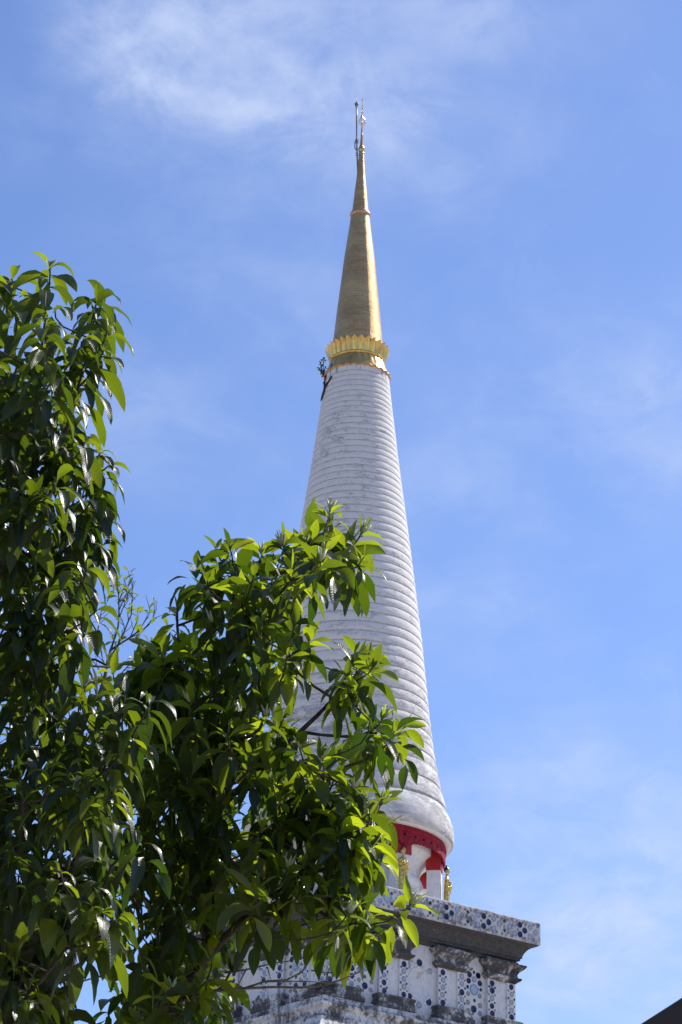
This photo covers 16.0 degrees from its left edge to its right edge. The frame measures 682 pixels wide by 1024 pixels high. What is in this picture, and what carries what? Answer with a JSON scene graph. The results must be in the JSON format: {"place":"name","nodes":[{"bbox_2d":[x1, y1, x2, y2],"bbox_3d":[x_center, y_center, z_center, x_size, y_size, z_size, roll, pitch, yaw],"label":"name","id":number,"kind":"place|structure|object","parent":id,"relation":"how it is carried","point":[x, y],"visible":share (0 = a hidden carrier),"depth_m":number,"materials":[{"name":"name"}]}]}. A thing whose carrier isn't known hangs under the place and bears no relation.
{"place":"outdoors","nodes":[
{"label":"outdoors","id":0,"kind":"place"},
{"bbox_2d":[0,0,681,1023],"label":"sky","id":1,"kind":"structure","parent":0,"point":[194,161],"materials":[{"name":"blue"}]},
{"bbox_2d":[642,998,681,1023],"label":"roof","id":2,"kind":"structure","parent":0,"point":[671,1014],"depth_m":5.19,"materials":[{"name":"tile"}]},
{"label":"ground","id":3,"kind":"structure","parent":0,"visible":0},
{"bbox_2d":[0,252,179,1023],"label":"tree","id":4,"kind":"object","parent":3,"relation":"on","point":[53,910],"visible":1,"depth_m":11.06,"materials":[{"name":"green plant"}]},
{"bbox_2d":[51,522,177,1010],"bbox_3d":[-1.423,3.595,13.198,0.952,7.691,0.796,1,-24,0],"label":"tree","id":5,"kind":"object","parent":3,"relation":"on","point":[138,628],"visible":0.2,"depth_m":14.56,"materials":[{"name":"plant"}]},
{"bbox_2d":[84,496,441,1023],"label":"tree","id":6,"kind":"object","parent":3,"relation":"on","point":[219,749],"visible":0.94,"depth_m":12.16,"materials":[{"name":"green plant"}]},
{"bbox_2d":[155,99,540,1023],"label":"stupa","id":7,"kind":"object","parent":3,"relation":"on","point":[459,965],"visible":0.54,"depth_m":82.05,"materials":[{"name":"paint"}]},
{"bbox_2d":[317,357,331,400],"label":"sapling","id":8,"kind":"object","parent":7,"relation":"attached to","point":[323,373],"visible":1,"depth_m":89.88,"materials":[{"name":"plant"}]},
{"bbox_2d":[354,100,358,169],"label":"lightning rod","id":9,"kind":"object","parent":7,"relation":"attached to","point":[356,141],"visible":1,"depth_m":94.33,"materials":[{"name":"metal"}]},
{"bbox_2d":[398,845,408,889],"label":"statue","id":10,"kind":"object","parent":7,"relation":"on","point":[403,864],"visible":0.66,"depth_m":79.30,"materials":[{"name":"gold paint"}]},
{"bbox_2d":[444,865,451,900],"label":"statue","id":11,"kind":"object","parent":7,"relation":"on","point":[447,886],"visible":0.65,"depth_m":81.41,"materials":[{"name":"gold paint"}]}
]}

